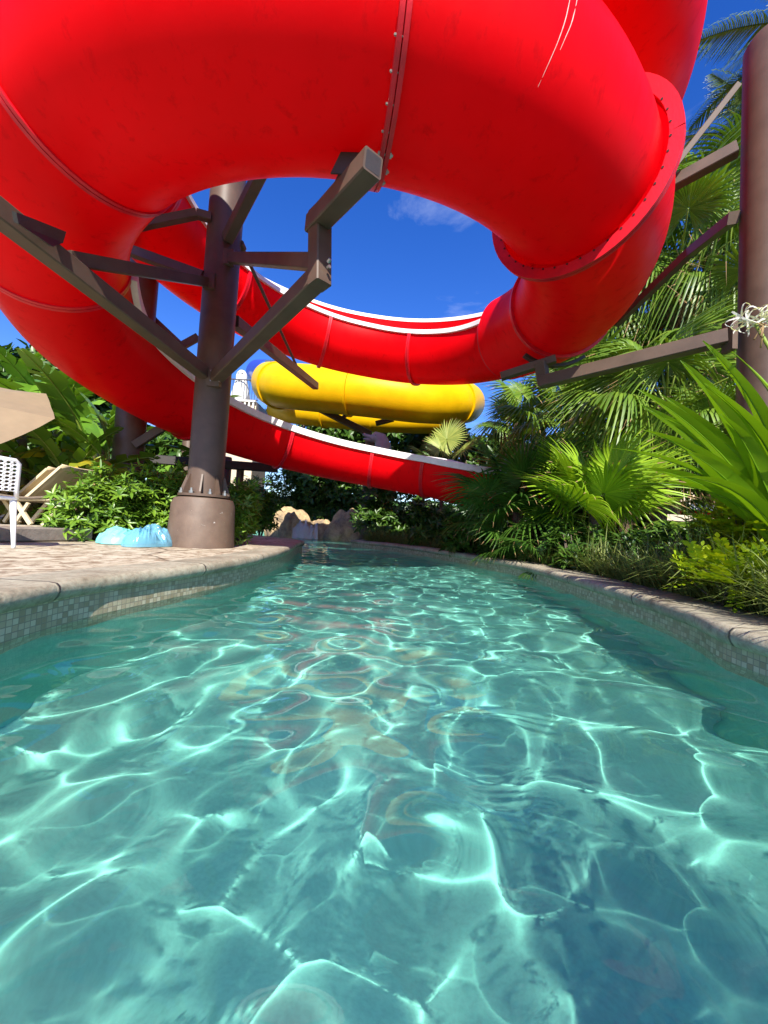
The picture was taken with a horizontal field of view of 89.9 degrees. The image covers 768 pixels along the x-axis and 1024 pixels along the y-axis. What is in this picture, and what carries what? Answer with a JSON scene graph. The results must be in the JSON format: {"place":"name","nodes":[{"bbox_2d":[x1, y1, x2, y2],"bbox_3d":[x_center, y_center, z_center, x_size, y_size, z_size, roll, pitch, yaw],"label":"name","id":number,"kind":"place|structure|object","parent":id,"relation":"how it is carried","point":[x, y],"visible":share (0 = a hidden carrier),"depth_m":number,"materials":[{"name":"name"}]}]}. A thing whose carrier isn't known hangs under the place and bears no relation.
{"place":"outdoors","nodes":[
{"label":"outdoors","id":0,"kind":"place"},
{"bbox_2d":[0,536,283,577],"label":"deck","id":1,"kind":"structure","parent":0,"point":[28,558],"depth_m":3.35,"materials":[{"name":"stone"}]},
{"bbox_2d":[0,456,21,547],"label":"chair","id":2,"kind":"object","parent":1,"relation":"on","point":[13,505],"visible":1,"depth_m":3.36,"materials":[{"name":"white plastic"}]},
{"bbox_2d":[0,387,54,443],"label":"parasol","id":3,"kind":"object","parent":1,"relation":"on","point":[22,412],"visible":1,"depth_m":5.27,"materials":[{"name":"beige fabric"}]},
{"bbox_2d":[0,527,92,541],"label":"kerb wall","id":4,"kind":"structure","parent":1,"relation":"on","point":[27,534],"depth_m":4.21,"materials":[{"name":"beige concrete"}]},
{"bbox_2d":[95,526,130,543],"bbox_3d":[-3.174,0.276,4.721,0.547,0.199,0.695,3,-2,0],"label":"pool float","id":5,"kind":"object","parent":1,"relation":"on","point":[115,535],"visible":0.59,"depth_m":4.47,"materials":[{"name":"teal plastic"}]},
{"bbox_2d":[121,524,171,546],"bbox_3d":[-2.753,0.261,4.529,0.489,0.261,0.734,3,-2,0],"label":"pool float","id":6,"kind":"object","parent":1,"relation":"on","point":[152,535],"visible":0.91,"depth_m":4.32,"materials":[{"name":"blue plastic"}]},
{"bbox_2d":[0,145,382,548],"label":"support column","id":7,"kind":"structure","parent":1,"relation":"on","point":[202,512],"depth_m":4.57,"materials":[{"name":"brown metal"}]},
{"bbox_2d":[0,0,713,524],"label":"water slide","id":8,"kind":"object","parent":7,"relation":"attached to","point":[542,140],"visible":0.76,"depth_m":2.76,"materials":[{"name":"red plastic"}]},
{"bbox_2d":[144,455,277,472],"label":"steel beam","id":9,"kind":"structure","parent":8,"relation":"attached to","point":[229,464],"depth_m":9.23,"materials":[{"name":"brown metal"}]},
{"bbox_2d":[281,469,361,516],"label":"bush","id":10,"kind":"object","parent":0,"point":[344,491],"visible":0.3,"depth_m":16.89,"materials":[{"name":"green plant"}]},
{"bbox_2d":[0,535,767,1023],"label":"water","id":11,"kind":"structure","parent":0,"point":[318,781],"depth_m":0.82,"materials":[{"name":"teal liquid"}]},
{"bbox_2d":[264,506,313,537],"bbox_3d":[-3.812,0.467,15.559,2.099,1.379,1.503,3,-2,0],"label":"rock","id":12,"kind":"object","parent":11,"relation":"in","point":[307,525],"visible":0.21,"depth_m":15.29,"materials":[{"name":"stone"}]},
{"bbox_2d":[277,511,301,538],"bbox_3d":[-3.574,0.546,14.679,0.983,1.177,0.690,3,-2,0],"label":"rock","id":13,"kind":"object","parent":11,"relation":"in","point":[290,525],"visible":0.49,"depth_m":14.47,"materials":[{"name":"stone"}]},
{"bbox_2d":[312,519,329,538],"bbox_3d":[-2.578,0.763,15.894,1.286,0.957,1.012,3,-2,0],"label":"rock","id":14,"kind":"object","parent":11,"relation":"in","point":[321,526],"visible":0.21,"depth_m":15.56,"materials":[{"name":"stone"}]},
{"bbox_2d":[322,508,359,541],"bbox_3d":[-1.460,0.545,14.973,1.795,1.447,1.347,3,-2,0],"label":"rock","id":15,"kind":"object","parent":11,"relation":"in","point":[340,528],"visible":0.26,"depth_m":14.52,"materials":[{"name":"stone"}]},
{"bbox_2d":[0,0,767,504],"label":"sky","id":16,"kind":"structure","parent":0,"point":[395,253],"materials":[{"name":"blue"}]},
{"bbox_2d":[357,494,767,616],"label":"ribbon grass","id":17,"kind":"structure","parent":0,"point":[651,573],"depth_m":3.45,"materials":[{"name":"green plant"}]},
{"label":"ground","id":18,"kind":"structure","parent":0,"visible":0},
{"bbox_2d":[0,338,39,449],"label":"tree","id":19,"kind":"object","parent":18,"relation":"on","point":[10,350],"visible":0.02,"depth_m":13.24,"materials":[{"name":"green plant"}]},
{"bbox_2d":[1,466,55,524],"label":"sun lounger","id":20,"kind":"object","parent":18,"relation":"on","point":[35,481],"visible":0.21,"depth_m":5.24,"materials":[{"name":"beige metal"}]},
{"bbox_2d":[0,524,77,527],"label":"lounger terrace","id":21,"kind":"structure","parent":18,"relation":"on","point":[4,525],"depth_m":4.44,"materials":[{"name":"concrete"}]},
{"bbox_2d":[0,483,91,527],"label":"rope post","id":22,"kind":"object","parent":21,"relation":"on","point":[40,497],"visible":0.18,"depth_m":4.83,"materials":[{"name":"brown wood"}]},
{"bbox_2d":[0,464,97,524],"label":"sun lounger","id":23,"kind":"object","parent":21,"relation":"on","point":[58,475],"visible":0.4,"depth_m":4.95,"materials":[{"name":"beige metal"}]},
{"bbox_2d":[0,352,92,493],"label":"banana plant","id":24,"kind":"object","parent":18,"relation":"on","point":[37,354],"visible":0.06,"depth_m":7.70,"materials":[{"name":"green plant"}]},
{"bbox_2d":[0,432,101,524],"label":"banana plant","id":25,"kind":"object","parent":18,"relation":"on","point":[9,446],"visible":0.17,"depth_m":6.47,"materials":[{"name":"green plant"}]},
{"bbox_2d":[0,370,109,523],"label":"banana plant","id":26,"kind":"object","parent":18,"relation":"on","point":[23,440],"visible":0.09,"depth_m":6.69,"materials":[{"name":"green plant"}]},
{"bbox_2d":[0,346,112,481],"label":"tree","id":27,"kind":"object","parent":18,"relation":"on","point":[90,398],"visible":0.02,"depth_m":13.04,"materials":[{"name":"green plant"}]},
{"bbox_2d":[27,473,100,525],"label":"shrub","id":28,"kind":"object","parent":18,"relation":"on","point":[34,511],"visible":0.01,"depth_m":5.55,"materials":[{"name":"green plant"}]},
{"bbox_2d":[23,386,115,484],"bbox_3d":[-5.005,-0.773,6.176,1.636,2.468,1.868,4,-2,-19],"label":"banana plant","id":29,"kind":"object","parent":18,"relation":"on","point":[96,430],"visible":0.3,"depth_m":6.17,"materials":[{"name":"green plant"}]},
{"bbox_2d":[0,426,159,492],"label":"banana plant","id":30,"kind":"object","parent":18,"relation":"on","point":[51,447],"visible":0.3,"depth_m":6.13,"materials":[{"name":"green plant"}]},
{"bbox_2d":[0,346,171,442],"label":"banana plant","id":31,"kind":"object","parent":18,"relation":"on","point":[19,369],"visible":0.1,"depth_m":7.15,"materials":[{"name":"green plant"}]},
{"bbox_2d":[34,467,139,541],"bbox_3d":[-3.753,-0.029,4.974,0.868,1.036,1.353,3,-2,0],"label":"shrub","id":32,"kind":"object","parent":18,"relation":"on","point":[105,508],"visible":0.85,"depth_m":4.71,"materials":[{"name":"green plant"}]},
{"bbox_2d":[32,376,164,473],"bbox_3d":[-7.287,-1.289,9.383,2.932,3.489,2.863,2,-2,21],"label":"banana plant","id":33,"kind":"object","parent":18,"relation":"on","point":[111,414],"visible":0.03,"depth_m":9.41,"materials":[{"name":"green plant"}]},
{"bbox_2d":[13,348,189,505],"bbox_3d":[-5.262,-0.918,7.278,2.712,2.817,2.879,6,-3,-44],"label":"banana plant","id":34,"kind":"object","parent":18,"relation":"on","point":[59,381],"visible":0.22,"depth_m":6.32,"materials":[{"name":"green plant"}]},
{"bbox_2d":[70,402,158,469],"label":"tree","id":35,"kind":"object","parent":18,"relation":"on","point":[103,408],"visible":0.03,"depth_m":14.46,"materials":[{"name":"green plant"}]},
{"bbox_2d":[80,458,161,539],"bbox_3d":[-3.567,-0.121,5.329,0.902,1.268,1.320,3,-2,0],"label":"shrub","id":36,"kind":"object","parent":18,"relation":"on","point":[132,487],"visible":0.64,"depth_m":5.22,"materials":[{"name":"green plant"}]},
{"bbox_2d":[111,257,197,481],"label":"support column","id":37,"kind":"structure","parent":18,"relation":"on","point":[133,437],"depth_m":6.54,"materials":[{"name":"brown metal"}]},
{"bbox_2d":[126,459,187,528],"bbox_3d":[-3.237,-0.116,5.670,1.186,1.323,1.478,3,-2,0],"label":"shrub","id":38,"kind":"object","parent":18,"relation":"on","point":[173,480],"visible":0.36,"depth_m":5.41,"materials":[{"name":"green plant"}]},
{"bbox_2d":[143,433,181,479],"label":"tree","id":39,"kind":"object","parent":18,"relation":"on","point":[168,440],"visible":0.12,"depth_m":15.45,"materials":[{"name":"green plant"}]},
{"bbox_2d":[181,440,189,469],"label":"support column","id":40,"kind":"structure","parent":18,"relation":"on","point":[186,443],"depth_m":10.12,"materials":[{"name":"brown paint"}]},
{"bbox_2d":[144,451,228,488],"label":"banana plant","id":41,"kind":"object","parent":18,"relation":"on","point":[184,454],"visible":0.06,"depth_m":8.95,"materials":[{"name":"green plant"}]},
{"bbox_2d":[224,456,231,489],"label":"support column","id":42,"kind":"structure","parent":18,"relation":"on","point":[227,474],"depth_m":10.15,"materials":[{"name":"brown metal"}]},
{"bbox_2d":[235,470,243,487],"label":"support column","id":43,"kind":"structure","parent":18,"relation":"on","point":[240,474],"depth_m":9.36,"materials":[{"name":"brown metal"}]},
{"bbox_2d":[228,477,264,545],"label":"shrub","id":44,"kind":"object","parent":18,"relation":"on","point":[247,504],"visible":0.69,"depth_m":5.80,"materials":[{"name":"green plant"}]},
{"bbox_2d":[226,402,267,530],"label":"building","id":45,"kind":"structure","parent":18,"relation":"on","point":[260,408],"depth_m":17.32,"materials":[{"name":"beige paint"}]},
{"bbox_2d":[231,370,249,398],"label":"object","id":46,"kind":"object","parent":45,"relation":"on","point":[241,374],"visible":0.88,"depth_m":17.68,"materials":[{"name":"fabric"}]},
{"bbox_2d":[231,378,257,400],"bbox_3d":[-6.784,-5.613,17.573,2.100,0.965,0.050,3,-2,0],"label":"metal fence","id":47,"kind":"object","parent":45,"relation":"on","point":[233,379],"visible":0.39,"depth_m":17.57,"materials":[{"name":"metal"}]},
{"bbox_2d":[236,399,255,407],"bbox_3d":[-6.837,-4.688,17.286,2.100,0.770,0.120,3,-2,0],"label":"balustrade","id":48,"kind":"object","parent":45,"relation":"attached to","point":[248,401],"visible":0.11,"depth_m":17.25,"materials":[{"name":"white paint"}]},
{"bbox_2d":[230,474,282,530],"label":"shrub","id":49,"kind":"object","parent":18,"relation":"on","point":[262,490],"visible":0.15,"depth_m":12.52,"materials":[{"name":"green plant"}]},
{"bbox_2d":[251,493,275,535],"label":"shrub","id":50,"kind":"object","parent":18,"relation":"on","point":[262,523],"visible":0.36,"depth_m":12.34,"materials":[{"name":"green plant"}]},
{"bbox_2d":[260,469,320,520],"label":"shrub","id":51,"kind":"object","parent":18,"relation":"on","point":[294,502],"visible":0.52,"depth_m":17.23,"materials":[{"name":"green plant"}]},
{"bbox_2d":[274,470,325,519],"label":"shrub","id":52,"kind":"object","parent":18,"relation":"on","point":[283,477],"visible":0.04,"depth_m":19.42,"materials":[{"name":"green plant"}]},
{"bbox_2d":[259,404,352,507],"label":"tree","id":53,"kind":"object","parent":18,"relation":"on","point":[311,428],"visible":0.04,"depth_m":18.45,"materials":[{"name":"green plant"}]},
{"bbox_2d":[305,477,356,521],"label":"shrub","id":54,"kind":"object","parent":18,"relation":"on","point":[337,505],"visible":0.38,"depth_m":16.76,"materials":[{"name":"green plant"}]},
{"bbox_2d":[307,426,393,509],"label":"tree","id":55,"kind":"object","parent":18,"relation":"on","point":[356,437],"visible":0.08,"depth_m":18.83,"materials":[{"name":"green plant"}]},
{"bbox_2d":[319,412,393,538],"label":"support column","id":56,"kind":"structure","parent":18,"relation":"on","point":[343,420],"depth_m":13.12,"materials":[{"name":"brown paint"}]},
{"bbox_2d":[246,359,484,433],"bbox_3d":[-1.293,-5.048,15.262,10.872,4.351,7.612,3,-2,0],"label":"water slide","id":57,"kind":"object","parent":56,"relation":"attached to","point":[282,393],"visible":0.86,"depth_m":12.04,"materials":[{"name":"yellow plastic"}]},
{"bbox_2d":[362,432,390,449],"bbox_3d":[-0.228,-1.605,11.673,0.945,1.670,0.540,3,-2,0],"label":"support bracket","id":58,"kind":"object","parent":56,"relation":"part of","point":[379,440],"visible":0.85,"depth_m":11.53,"materials":[{"name":"purple metal"}]},
{"bbox_2d":[349,484,396,511],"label":"shrub","id":59,"kind":"object","parent":18,"relation":"on","point":[355,502],"visible":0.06,"depth_m":16.36,"materials":[{"name":"green plant"}]},
{"bbox_2d":[348,486,403,532],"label":"shrub","id":60,"kind":"object","parent":18,"relation":"on","point":[379,509],"visible":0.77,"depth_m":11.83,"materials":[{"name":"green plant"}]},
{"bbox_2d":[263,496,525,527],"bbox_3d":[-0.016,0.273,25.024,48.000,2.708,4.206,3,-2,0],"label":"hedge","id":61,"kind":"object","parent":18,"relation":"on","point":[332,512],"visible":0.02,"depth_m":24.34,"materials":[{"name":"green plant"}]},
{"bbox_2d":[376,502,416,538],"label":"shrub","id":62,"kind":"object","parent":18,"relation":"on","point":[403,524],"visible":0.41,"depth_m":11.85,"materials":[{"name":"green plant"}]},
{"bbox_2d":[383,423,467,496],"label":"tree","id":63,"kind":"object","parent":18,"relation":"on","point":[406,441],"visible":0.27,"depth_m":17.18,"materials":[{"name":"green plant"}]},
{"bbox_2d":[397,492,462,517],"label":"shrub","id":64,"kind":"object","parent":18,"relation":"on","point":[409,496],"visible":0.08,"depth_m":13.28,"materials":[{"name":"green plant"}]},
{"bbox_2d":[404,495,457,545],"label":"shrub","id":65,"kind":"object","parent":18,"relation":"on","point":[427,515],"visible":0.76,"depth_m":10.05,"materials":[{"name":"green plant"}]},
{"bbox_2d":[410,419,480,507],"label":"fan palm","id":66,"kind":"object","parent":18,"relation":"on","point":[439,442],"visible":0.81,"depth_m":11.59,"materials":[{"name":"green plant"}]},
{"bbox_2d":[437,512,488,556],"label":"shrub","id":67,"kind":"object","parent":18,"relation":"on","point":[459,540],"visible":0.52,"depth_m":7.72,"materials":[{"name":"green plant"}]},
{"bbox_2d":[444,423,526,516],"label":"tree","id":68,"kind":"object","parent":18,"relation":"on","point":[468,458],"visible":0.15,"depth_m":17.11,"materials":[{"name":"green plant"}]},
{"bbox_2d":[476,521,543,560],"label":"shrub","id":69,"kind":"object","parent":18,"relation":"on","point":[483,545],"visible":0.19,"depth_m":6.87,"materials":[{"name":"green plant"}]},
{"bbox_2d":[474,376,560,525],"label":"fan palm","id":70,"kind":"object","parent":18,"relation":"on","point":[497,405],"visible":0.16,"depth_m":12.72,"materials":[{"name":"green plant"}]},
{"bbox_2d":[461,495,582,565],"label":"fan palm","id":71,"kind":"object","parent":18,"relation":"on","point":[495,531],"visible":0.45,"depth_m":6.27,"materials":[{"name":"green plant"}]},
{"bbox_2d":[463,355,591,466],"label":"fan palm","id":72,"kind":"object","parent":18,"relation":"on","point":[508,390],"visible":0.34,"depth_m":10.59,"materials":[{"name":"green plant"}]},
{"bbox_2d":[428,421,641,549],"bbox_3d":[2.511,-0.422,7.090,3.353,2.701,3.631,3,-2,0],"label":"fan palm","id":73,"kind":"object","parent":18,"relation":"on","point":[507,493],"visible":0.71,"depth_m":6.51,"materials":[{"name":"green plant"}]},
{"bbox_2d":[492,520,609,579],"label":"fan palm","id":74,"kind":"object","parent":18,"relation":"on","point":[530,547],"visible":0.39,"depth_m":5.74,"materials":[{"name":"green plant"}]},
{"bbox_2d":[350,539,767,656],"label":"coping","id":75,"kind":"object","parent":18,"relation":"on","point":[744,630],"visible":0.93,"depth_m":2.82,"materials":[{"name":"stone"}]},
{"bbox_2d":[481,320,649,455],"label":"fan palm","id":76,"kind":"object","parent":18,"relation":"on","point":[516,411],"visible":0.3,"depth_m":8.53,"materials":[{"name":"green plant"}]},
{"bbox_2d":[534,518,609,570],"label":"shrub","id":77,"kind":"object","parent":18,"relation":"on","point":[554,535],"visible":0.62,"depth_m":5.23,"materials":[{"name":"green plant"}]},
{"bbox_2d":[531,514,619,546],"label":"shrub","id":78,"kind":"object","parent":18,"relation":"on","point":[538,532],"visible":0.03,"depth_m":6.35,"materials":[{"name":"green plant"}]},
{"bbox_2d":[509,417,697,545],"bbox_3d":[3.226,0.267,5.924,2.662,3.283,2.742,3,-2,0],"label":"fan palm","id":79,"kind":"object","parent":18,"relation":"on","point":[618,484],"visible":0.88,"depth_m":5.41,"materials":[{"name":"green plant"}]},
{"bbox_2d":[546,359,664,431],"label":"fan palm","id":80,"kind":"object","parent":18,"relation":"on","point":[561,408],"depth_m":12.98,"materials":[{"name":"green plant"}]},
{"bbox_2d":[502,286,737,534],"bbox_3d":[5.408,-1.501,7.755,5.863,5.240,6.014,2,-3,26],"label":"fan palm","id":81,"kind":"object","parent":18,"relation":"on","point":[585,401],"visible":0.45,"depth_m":6.93,"materials":[{"name":"green plant"}]},
{"bbox_2d":[517,387,725,539],"bbox_3d":[4.481,-0.561,7.327,4.067,3.485,3.744,3,-2,14],"label":"fan palm","id":82,"kind":"object","parent":18,"relation":"on","point":[660,425],"visible":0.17,"depth_m":6.46,"materials":[{"name":"green plant"}]},
{"bbox_2d":[601,511,647,538],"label":"shrub","id":83,"kind":"object","parent":18,"relation":"on","point":[639,523],"visible":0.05,"depth_m":7.66,"materials":[{"name":"green plant"}]},
{"bbox_2d":[500,24,767,532],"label":"support column","id":84,"kind":"structure","parent":18,"relation":"on","point":[750,216],"depth_m":3.68,"materials":[{"name":"brown metal"}]},
{"bbox_2d":[605,519,675,567],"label":"shrub","id":85,"kind":"object","parent":18,"relation":"on","point":[631,534],"visible":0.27,"depth_m":4.43,"materials":[{"name":"green plant"}]},
{"bbox_2d":[556,207,737,394],"bbox_3d":[6.682,-3.371,11.167,7.091,9.390,7.134,3,-2,0],"label":"fan palm","id":86,"kind":"object","parent":18,"relation":"on","point":[667,257],"visible":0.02,"depth_m":9.50,"materials":[{"name":"green plant"}]},
{"bbox_2d":[606,366,710,511],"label":"fan palm","id":87,"kind":"object","parent":18,"relation":"on","point":[660,389],"visible":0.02,"depth_m":8.82,"materials":[{"name":"green plant"}]},
{"bbox_2d":[598,122,740,500],"bbox_3d":[6.606,-3.503,9.322,7.255,9.497,6.943,3,-2,16],"label":"fan palm","id":88,"kind":"object","parent":18,"relation":"on","point":[712,197],"visible":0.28,"depth_m":8.23,"materials":[{"name":"green plant"}]},
{"bbox_2d":[623,223,738,504],"bbox_3d":[7.458,-2.501,8.342,4.339,7.517,4.747,3,-2,0],"label":"fan palm","id":89,"kind":"object","parent":18,"relation":"on","point":[732,274],"visible":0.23,"depth_m":7.96,"materials":[{"name":"green plant"}]},
{"bbox_2d":[632,380,735,516],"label":"fan palm","id":90,"kind":"object","parent":18,"relation":"on","point":[707,405],"visible":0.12,"depth_m":6.21,"materials":[{"name":"green plant"}]},
{"bbox_2d":[627,100,741,503],"bbox_3d":[8.552,-4.199,10.088,6.755,11.171,6.719,3,-2,0],"label":"fan palm","id":91,"kind":"object","parent":18,"relation":"on","point":[690,159],"visible":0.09,"depth_m":9.16,"materials":[{"name":"green plant"}]},
{"bbox_2d":[644,513,724,567],"bbox_3d":[3.217,0.428,3.960,0.805,0.846,0.932,3,-2,0],"label":"shrub","id":92,"kind":"object","parent":18,"relation":"on","point":[683,533],"visible":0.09,"depth_m":4.05,"materials":[{"name":"green plant"}]},
{"bbox_2d":[609,303,767,540],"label":"spider lily","id":93,"kind":"object","parent":18,"relation":"on","point":[734,475],"visible":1,"depth_m":2.56,"materials":[{"name":"green plant"}]},
{"bbox_2d":[666,514,713,521],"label":"low wall","id":94,"kind":"structure","parent":18,"relation":"on","point":[673,517],"depth_m":5.92,"materials":[{"name":"beige paint"}]},
{"bbox_2d":[684,68,741,195],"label":"feather palm","id":95,"kind":"object","parent":18,"relation":"on","point":[737,95],"visible":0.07,"depth_m":9.99,"materials":[{"name":"green plant"}]},
{"bbox_2d":[660,528,767,612],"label":"shrub","id":96,"kind":"object","parent":18,"relation":"on","point":[696,552],"visible":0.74,"depth_m":2.63,"materials":[{"name":"green plant"}]},
{"bbox_2d":[666,495,767,551],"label":"shrub","id":97,"kind":"object","parent":18,"relation":"on","point":[725,514],"visible":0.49,"depth_m":2.90,"materials":[{"name":"green plant"}]},
{"bbox_2d":[687,0,767,133],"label":"feather palm","id":98,"kind":"object","parent":18,"relation":"on","point":[736,29],"visible":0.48,"depth_m":9.25,"materials":[{"name":"green plant"}]},
{"label":"pool floor","id":99,"kind":"structure","parent":0,"visible":0},
{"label":"pool wall","id":100,"kind":"structure","parent":99,"relation":"on","visible":0},
{"bbox_2d":[0,546,301,643],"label":"tile band","id":101,"kind":"object","parent":100,"relation":"attached to","point":[17,623],"visible":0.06,"depth_m":2.30,"materials":[{"name":"tile"}]},
{"bbox_2d":[0,535,304,612],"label":"coping","id":102,"kind":"object","parent":100,"relation":"on","point":[20,592],"visible":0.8,"depth_m":2.36,"materials":[{"name":"stone"}]},
{"bbox_2d":[351,543,767,675],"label":"tile band","id":103,"kind":"object","parent":100,"relation":"attached to","point":[757,663],"visible":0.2,"depth_m":2.91,"materials":[{"name":"tile"}]}
]}

